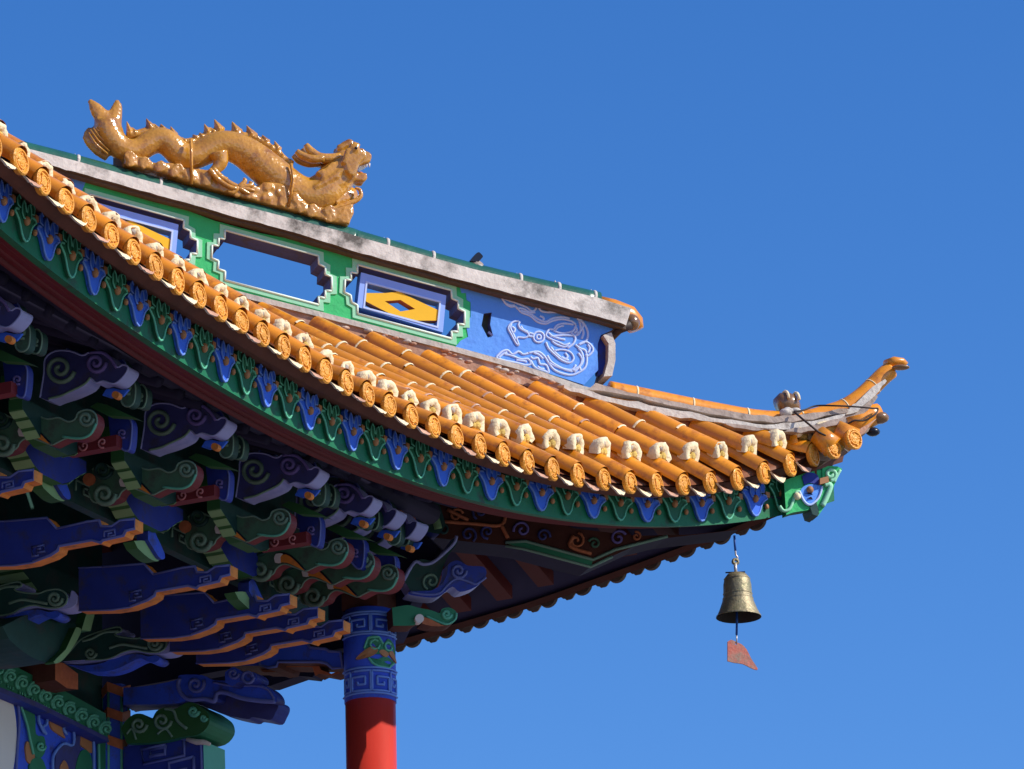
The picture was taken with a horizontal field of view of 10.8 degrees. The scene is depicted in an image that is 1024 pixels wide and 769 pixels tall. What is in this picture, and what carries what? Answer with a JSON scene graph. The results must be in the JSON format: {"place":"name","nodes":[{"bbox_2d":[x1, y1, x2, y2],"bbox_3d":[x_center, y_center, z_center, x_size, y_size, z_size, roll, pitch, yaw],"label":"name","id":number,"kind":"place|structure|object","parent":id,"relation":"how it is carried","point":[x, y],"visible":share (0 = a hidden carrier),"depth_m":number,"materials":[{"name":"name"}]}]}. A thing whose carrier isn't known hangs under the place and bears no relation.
{"place":"outdoors","nodes":[
{"label":"outdoors","id":0,"kind":"place"},
{"bbox_2d":[0,0,1023,768],"label":"sky","id":1,"kind":"structure","parent":0,"point":[803,197],"materials":[{"name":"blue"}]},
{"label":"ground","id":2,"kind":"structure","parent":0,"visible":0},
{"bbox_2d":[0,119,909,768],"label":"temple pavilion","id":3,"kind":"structure","parent":2,"relation":"on","point":[226,497],"depth_m":26.35,"materials":[{"name":"multicoloured tile"}]},
{"bbox_2d":[83,99,371,226],"bbox_3d":[-1.429,-1.121,27.308,1.488,0.596,0.249,5,-19,-19],"label":"dragon","id":4,"kind":"object","parent":3,"relation":"on","point":[327,192],"visible":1,"depth_m":27.29,"materials":[{"name":"metal"}]},
{"bbox_2d":[469,252,482,265],"bbox_3d":[-0.188,-0.614,27.567,0.091,0.113,0.101,-1,-18,0],"label":"bird","id":5,"kind":"object","parent":3,"relation":"on","point":[476,258],"visible":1,"depth_m":27.55,"materials":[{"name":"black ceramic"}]},
{"bbox_2d":[716,535,760,669],"bbox_3d":[1.147,1.104,27.410,0.231,0.702,0.231,-1,-18,0],"label":"wind bell","id":6,"kind":"object","parent":3,"relation":"hanging from","point":[738,605],"visible":1,"depth_m":27.36,"materials":[{"name":"brown metal"}]},
{"bbox_2d":[773,390,800,415],"bbox_3d":[1.424,0.105,27.836,0.140,0.167,0.159,4,-19,-17],"label":"roof ornament","id":7,"kind":"object","parent":3,"relation":"on","point":[785,402],"visible":1,"depth_m":27.81,"materials":[{"name":"brown ceramic"}]},
{"bbox_2d":[793,405,878,435],"bbox_3d":[1.668,0.200,27.781,0.472,0.213,0.140,9,-21,-30],"label":"wire","id":8,"kind":"object","parent":3,"relation":"on","point":[813,427],"visible":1,"depth_m":27.80,"materials":[{"name":"grey metal"}]}
]}

